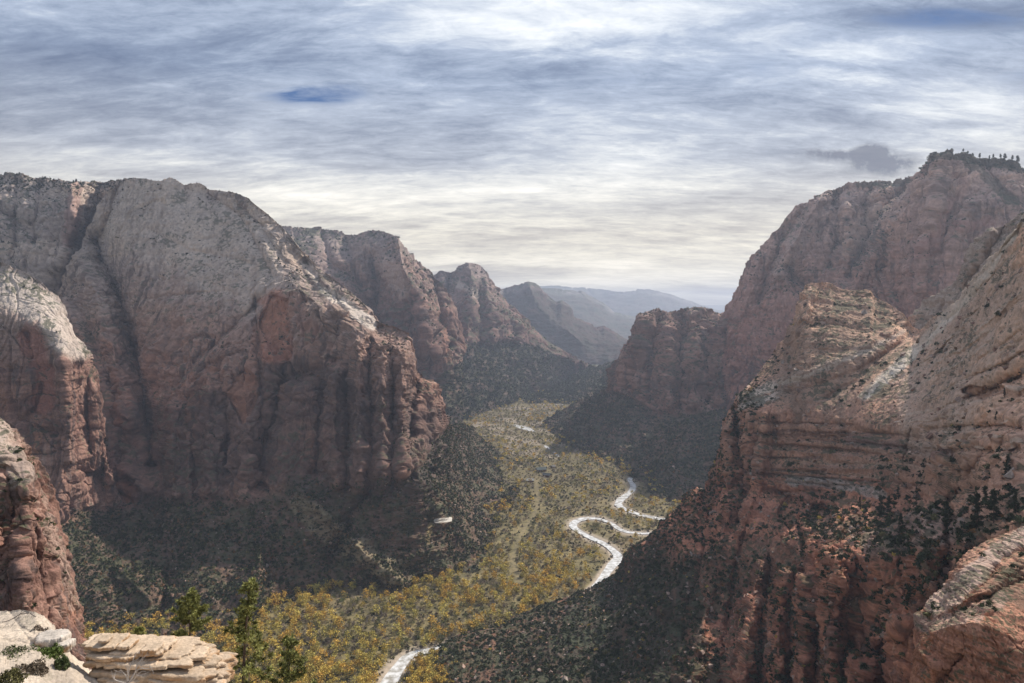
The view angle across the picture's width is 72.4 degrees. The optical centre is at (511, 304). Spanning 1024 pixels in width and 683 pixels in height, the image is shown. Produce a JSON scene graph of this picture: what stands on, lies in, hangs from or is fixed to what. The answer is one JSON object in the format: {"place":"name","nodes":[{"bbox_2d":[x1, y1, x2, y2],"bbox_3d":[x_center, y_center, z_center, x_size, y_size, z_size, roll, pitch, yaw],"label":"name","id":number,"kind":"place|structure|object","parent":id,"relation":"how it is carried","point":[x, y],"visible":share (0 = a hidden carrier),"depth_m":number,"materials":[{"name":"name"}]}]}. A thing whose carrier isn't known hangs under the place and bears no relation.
{"place":"outdoors","nodes":[
{"label":"outdoors","id":0,"kind":"place"},
{"bbox_2d":[0,418,91,669],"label":"rock cliff","id":1,"kind":"structure","parent":0,"point":[29,575],"depth_m":212.33,"materials":[{"name":"brown stone"}]},
{"bbox_2d":[1,427,1023,625],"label":"crevice shrubs","id":2,"kind":"object","parent":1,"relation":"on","point":[989,601],"visible":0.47,"depth_m":182.56,"materials":[{"name":"green plant"}]},
{"bbox_2d":[0,610,98,682],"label":"viewpoint ledge","id":3,"kind":"object","parent":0,"point":[17,633],"visible":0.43,"depth_m":26.65,"materials":[{"name":"beige stone"}]},
{"bbox_2d":[0,667,29,682],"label":"shrub","id":4,"kind":"object","parent":3,"relation":"on","point":[14,675],"visible":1,"depth_m":23.01,"materials":[{"name":"green plant"}]},
{"bbox_2d":[0,642,39,660],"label":"shrub","id":5,"kind":"object","parent":3,"relation":"on","point":[13,647],"visible":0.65,"depth_m":25.61,"materials":[{"name":"green plant"}]},
{"bbox_2d":[4,610,36,627],"bbox_3d":[-19.995,12.744,28.510,1.705,0.818,0.137,0,0,7],"label":"dead twig","id":6,"kind":"object","parent":3,"relation":"on","point":[19,614],"visible":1,"depth_m":28.50,"materials":[{"name":"grey plant"}]},
{"bbox_2d":[13,658,48,676],"bbox_3d":[-16.933,12.791,24.514,1.206,0.479,1.252,0,0,40],"label":"shrub","id":7,"kind":"object","parent":3,"relation":"on","point":[39,666],"visible":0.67,"depth_m":24.53,"materials":[{"name":"brown plant"}]},
{"bbox_2d":[27,624,47,631],"bbox_3d":[-19.398,13.290,28.405,1.045,0.671,1.019,0,0,0],"label":"shrub","id":8,"kind":"object","parent":3,"relation":"on","point":[39,627],"visible":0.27,"depth_m":28.41,"materials":[{"name":"brown plant"}]},
{"bbox_2d":[36,644,64,659],"bbox_3d":[-17.336,12.977,25.961,1.343,0.502,1.328,0,0,-38],"label":"shrub","id":9,"kind":"object","parent":3,"relation":"on","point":[53,652],"visible":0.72,"depth_m":26.07,"materials":[{"name":"green plant"}]},
{"bbox_2d":[34,629,75,652],"bbox_3d":[-17.908,13.205,27.486,1.588,0.568,1.182,0,0,0],"label":"pale boulder","id":10,"kind":"object","parent":3,"relation":"on","point":[49,638],"visible":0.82,"depth_m":27.26,"materials":[{"name":"white stone"}]},
{"bbox_2d":[53,655,70,670],"bbox_3d":[-16.403,13.063,25.509,0.538,0.544,0.570,0,0,-40],"label":"shrub","id":11,"kind":"object","parent":3,"relation":"on","point":[62,663],"visible":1,"depth_m":25.41,"materials":[{"name":"green plant"}]},
{"bbox_2d":[111,649,154,682],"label":"dead branch","id":12,"kind":"object","parent":3,"relation":"on","point":[127,678],"visible":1,"depth_m":24.20,"materials":[{"name":"grey wood"}]},
{"bbox_2d":[130,626,145,634],"bbox_3d":[-16.540,14.830,31.033,0.672,1.269,1.044,0,0,-29],"label":"pine sapling","id":13,"kind":"object","parent":3,"relation":"on","point":[138,630],"visible":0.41,"depth_m":30.98,"materials":[{"name":"green plant"}]},
{"bbox_2d":[81,632,237,682],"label":"layered sandstone outcrop","id":14,"kind":"object","parent":3,"relation":"on","point":[186,659],"visible":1,"depth_m":26.42,"materials":[{"name":"beige stone"}]},
{"bbox_2d":[169,586,211,636],"bbox_3d":[-17.341,17.637,38.190,2.323,4.542,2.169,0,0,-5],"label":"pine tree","id":15,"kind":"object","parent":3,"relation":"on","point":[193,606],"visible":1,"depth_m":37.84,"materials":[{"name":"green plant"}]},
{"bbox_2d":[221,576,275,682],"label":"pine tree","id":16,"kind":"object","parent":3,"relation":"on","point":[246,606],"visible":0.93,"depth_m":41.90,"materials":[{"name":"green plant"}]},
{"bbox_2d":[261,632,318,682],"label":"pine tree","id":17,"kind":"object","parent":3,"relation":"on","point":[289,643],"visible":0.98,"depth_m":44.90,"materials":[{"name":"green plant"}]},
{"bbox_2d":[0,262,122,635],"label":"red left cliff","id":18,"kind":"structure","parent":0,"point":[51,398],"depth_m":1174.05,"materials":[{"name":"brown stone"}]},
{"bbox_2d":[0,172,135,294],"bbox_3d":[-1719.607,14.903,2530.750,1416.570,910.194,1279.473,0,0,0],"label":"cliff","id":19,"kind":"structure","parent":0,"point":[38,262],"depth_m":2054.66,"materials":[{"name":"grey stone"}]},
{"bbox_2d":[57,177,516,640],"bbox_3d":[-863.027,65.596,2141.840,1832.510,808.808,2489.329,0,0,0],"label":"great left cliff","id":20,"kind":"structure","parent":0,"point":[371,411],"depth_m":1386.93,"materials":[{"name":"stone"}]},
{"bbox_2d":[6,148,1020,312],"bbox_3d":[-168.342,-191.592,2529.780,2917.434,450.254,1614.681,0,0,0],"label":"rim scrub","id":21,"kind":"object","parent":20,"relation":"on","point":[395,235],"visible":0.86,"depth_m":1947.32,"materials":[{"name":"green plant"}]},
{"bbox_2d":[282,226,467,424],"bbox_3d":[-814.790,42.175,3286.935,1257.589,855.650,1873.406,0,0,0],"label":"plateau cliff","id":22,"kind":"structure","parent":0,"point":[408,302],"depth_m":2983.73,"materials":[{"name":"brown stone"}]},
{"bbox_2d":[207,364,679,682],"bbox_3d":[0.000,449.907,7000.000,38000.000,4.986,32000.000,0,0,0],"label":"valley floor","id":23,"kind":"structure","parent":0,"point":[513,553],"depth_m":1333.44,"materials":[{"name":"green plant"}]},
{"bbox_2d":[302,674,310,682],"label":"cottonwood tree","id":24,"kind":"object","parent":23,"relation":"on","point":[305,679],"visible":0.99,"depth_m":814.39,"materials":[{"name":"yellow plant"}]},
{"bbox_2d":[315,668,323,679],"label":"cottonwood tree","id":25,"kind":"object","parent":23,"relation":"on","point":[318,673],"visible":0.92,"depth_m":827.22,"materials":[{"name":"yellow plant"}]},
{"bbox_2d":[332,664,344,676],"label":"cottonwood tree","id":26,"kind":"object","parent":23,"relation":"on","point":[337,669],"visible":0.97,"depth_m":842.08,"materials":[{"name":"yellow plant"}]},
{"bbox_2d":[358,673,374,682],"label":"cottonwood tree","id":27,"kind":"object","parent":23,"relation":"on","point":[369,681],"visible":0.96,"depth_m":820.76,"materials":[{"name":"yellow plant"}]},
{"bbox_2d":[365,669,377,682],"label":"cottonwood tree","id":28,"kind":"object","parent":23,"relation":"on","point":[371,676],"visible":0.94,"depth_m":828.61,"materials":[{"name":"yellow plant"}]},
{"bbox_2d":[84,509,671,682],"bbox_3d":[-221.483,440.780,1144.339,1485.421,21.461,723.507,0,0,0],"label":"cottonwood grove","id":29,"kind":"object","parent":23,"relation":"on","point":[362,654],"visible":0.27,"depth_m":1010.12,"materials":[{"name":"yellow plant"}]},
{"bbox_2d":[404,674,419,682],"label":"cottonwood tree","id":30,"kind":"object","parent":23,"relation":"on","point":[413,676],"visible":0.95,"depth_m":823.18,"materials":[{"name":"yellow plant"}]},
{"bbox_2d":[414,667,422,680],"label":"cottonwood tree","id":31,"kind":"object","parent":23,"relation":"on","point":[418,672],"visible":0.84,"depth_m":830.95,"materials":[{"name":"yellow plant"}]},
{"bbox_2d":[422,675,432,682],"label":"cottonwood tree","id":32,"kind":"object","parent":23,"relation":"on","point":[426,679],"visible":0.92,"depth_m":814.41,"materials":[{"name":"yellow plant"}]},
{"bbox_2d":[423,666,432,679],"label":"cottonwood tree","id":33,"kind":"object","parent":23,"relation":"on","point":[426,673],"visible":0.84,"depth_m":829.80,"materials":[{"name":"yellow plant"}]},
{"bbox_2d":[426,670,437,681],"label":"cottonwood tree","id":34,"kind":"object","parent":23,"relation":"on","point":[432,674],"visible":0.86,"depth_m":826.00,"materials":[{"name":"yellow plant"}]},
{"bbox_2d":[434,664,444,672],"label":"cottonwood tree","id":35,"kind":"object","parent":23,"relation":"on","point":[442,665],"visible":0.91,"depth_m":841.67,"materials":[{"name":"yellow plant"}]},
{"bbox_2d":[206,403,677,682],"bbox_3d":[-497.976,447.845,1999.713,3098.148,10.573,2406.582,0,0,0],"label":"valley brush","id":36,"kind":"object","parent":23,"relation":"on","point":[420,609],"visible":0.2,"depth_m":1202.93,"materials":[{"name":"green plant"}]},
{"bbox_2d":[0,149,1023,637],"bbox_3d":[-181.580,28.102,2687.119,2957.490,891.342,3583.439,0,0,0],"label":"hillside brush","id":37,"kind":"object","parent":23,"relation":"on","point":[570,385],"visible":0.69,"depth_m":1306.15,"materials":[{"name":"green plant"}]},
{"bbox_2d":[535,467,546,471],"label":"lodge building","id":38,"kind":"structure","parent":23,"relation":"on","point":[541,469],"depth_m":1887.38,"materials":[{"name":"grey"}]},
{"bbox_2d":[542,472,551,477],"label":"lodge building","id":39,"kind":"structure","parent":23,"relation":"on","point":[546,474],"depth_m":1827.38,"materials":[{"name":"grey"}]},
{"bbox_2d":[459,390,680,513],"bbox_3d":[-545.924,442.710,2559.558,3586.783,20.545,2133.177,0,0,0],"label":"valley woodland","id":40,"kind":"object","parent":23,"relation":"on","point":[574,482],"visible":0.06,"depth_m":1887.25,"materials":[{"name":"green plant"}]},
{"bbox_2d":[433,262,587,419],"bbox_3d":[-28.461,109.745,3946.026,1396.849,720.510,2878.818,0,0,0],"label":"mountain","id":41,"kind":"structure","parent":0,"point":[463,277],"depth_m":3852.25,"materials":[{"name":"brown stone"}]},
{"bbox_2d":[0,0,1023,310],"label":"sky","id":42,"kind":"structure","parent":0,"point":[612,145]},
{"bbox_2d":[380,404,664,682],"bbox_3d":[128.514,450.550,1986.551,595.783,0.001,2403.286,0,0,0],"label":"river","id":43,"kind":"structure","parent":0,"point":[394,673],"depth_m":1269.16,"materials":[{"name":"liquid"}]},
{"bbox_2d":[500,281,626,364],"bbox_3d":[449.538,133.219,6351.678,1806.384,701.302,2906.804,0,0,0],"label":"hill","id":44,"kind":"structure","parent":0,"point":[558,324],"depth_m":5888.42,"materials":[{"name":"grey stone"}]},
{"bbox_2d":[526,361,613,403],"bbox_3d":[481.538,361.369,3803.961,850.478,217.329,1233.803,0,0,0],"label":"wooded spur","id":45,"kind":"structure","parent":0,"point":[590,379],"depth_m":3509.22,"materials":[{"name":"plant"}]},
{"bbox_2d":[542,288,635,339],"bbox_3d":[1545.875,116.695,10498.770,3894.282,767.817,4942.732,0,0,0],"label":"distant ridge","id":46,"kind":"structure","parent":0,"point":[584,306],"depth_m":10452.99,"materials":[{"name":"grey stone"}]},
{"bbox_2d":[504,286,723,316],"bbox_3d":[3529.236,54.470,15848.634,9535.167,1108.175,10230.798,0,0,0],"label":"distant range","id":47,"kind":"structure","parent":0,"point":[634,303],"depth_m":17116.51,"materials":[{"name":"grey stone"}]},
{"bbox_2d":[536,307,727,502],"bbox_3d":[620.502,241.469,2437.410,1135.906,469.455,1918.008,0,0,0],"label":"mesa cliff","id":48,"kind":"structure","parent":0,"point":[622,371],"depth_m":2280.03,"materials":[{"name":"brown stone"}]},
{"bbox_2d":[404,214,1023,682],"bbox_3d":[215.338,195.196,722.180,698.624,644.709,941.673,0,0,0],"label":"cliff","id":49,"kind":"structure","parent":0,"point":[974,354],"depth_m":651.73,"materials":[{"name":"stone"}]},
{"bbox_2d":[114,267,1023,682],"bbox_3d":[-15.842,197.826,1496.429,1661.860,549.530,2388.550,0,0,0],"label":"loose boulders","id":50,"kind":"object","parent":49,"relation":"on","point":[1010,475],"visible":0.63,"depth_m":682.75,"materials":[{"name":"brown stone"}]},
{"bbox_2d":[403,218,1023,682],"bbox_3d":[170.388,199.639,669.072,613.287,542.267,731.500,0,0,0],"label":"cliff brush","id":51,"kind":"object","parent":49,"relation":"on","point":[879,534],"visible":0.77,"depth_m":700.11,"materials":[{"name":"green plant"}]},
{"bbox_2d":[875,495,884,515],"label":"conifer tree","id":52,"kind":"object","parent":49,"relation":"on","point":[881,507],"visible":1,"depth_m":545.21,"materials":[{"name":"green plant"}]},
{"bbox_2d":[886,496,892,512],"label":"conifer tree","id":53,"kind":"object","parent":49,"relation":"on","point":[888,506],"visible":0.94,"depth_m":547.84,"materials":[{"name":"green plant"}]},
{"bbox_2d":[897,513,904,528],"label":"conifer tree","id":54,"kind":"object","parent":49,"relation":"on","point":[900,522],"visible":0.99,"depth_m":455.70,"materials":[{"name":"green plant"}]},
{"bbox_2d":[942,505,953,533],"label":"conifer tree","id":55,"kind":"object","parent":49,"relation":"on","point":[946,517],"visible":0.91,"depth_m":408.41,"materials":[{"name":"green plant"}]},
{"bbox_2d":[969,492,985,527],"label":"conifer tree","id":56,"kind":"object","parent":49,"relation":"on","point":[977,509],"visible":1,"depth_m":360.79,"materials":[{"name":"green plant"}]},
{"bbox_2d":[982,485,987,497],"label":"conifer tree","id":57,"kind":"object","parent":49,"relation":"on","point":[984,491],"visible":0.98,"depth_m":385.65,"materials":[{"name":"green plant"}]},
{"bbox_2d":[986,490,1002,522],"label":"conifer tree","id":58,"kind":"object","parent":49,"relation":"on","point":[993,501],"visible":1,"depth_m":351.90,"materials":[{"name":"green plant"}]},
{"bbox_2d":[1002,453,1011,477],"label":"conifer tree","id":59,"kind":"object","parent":49,"relation":"on","point":[1007,464],"visible":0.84,"depth_m":381.67,"materials":[{"name":"green plant"}]},
{"bbox_2d":[1011,490,1020,514],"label":"conifer tree","id":60,"kind":"object","parent":49,"relation":"on","point":[1015,504],"visible":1,"depth_m":340.88,"materials":[{"name":"green plant"}]},
{"bbox_2d":[721,149,1023,409],"bbox_3d":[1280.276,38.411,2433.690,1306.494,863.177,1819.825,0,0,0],"label":"summit cliff","id":61,"kind":"structure","parent":0,"point":[946,187],"depth_m":2012.94,"materials":[{"name":"brown stone"}]},
{"bbox_2d":[908,212,1023,329],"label":"second slickrock cliff","id":62,"kind":"structure","parent":0,"point":[988,243],"depth_m":770.31,"materials":[{"name":"grey stone"}]},
{"bbox_2d":[909,526,1023,682],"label":"corner cliff","id":63,"kind":"structure","parent":0,"point":[985,644],"depth_m":159.37,"materials":[{"name":"stone"}]}
]}

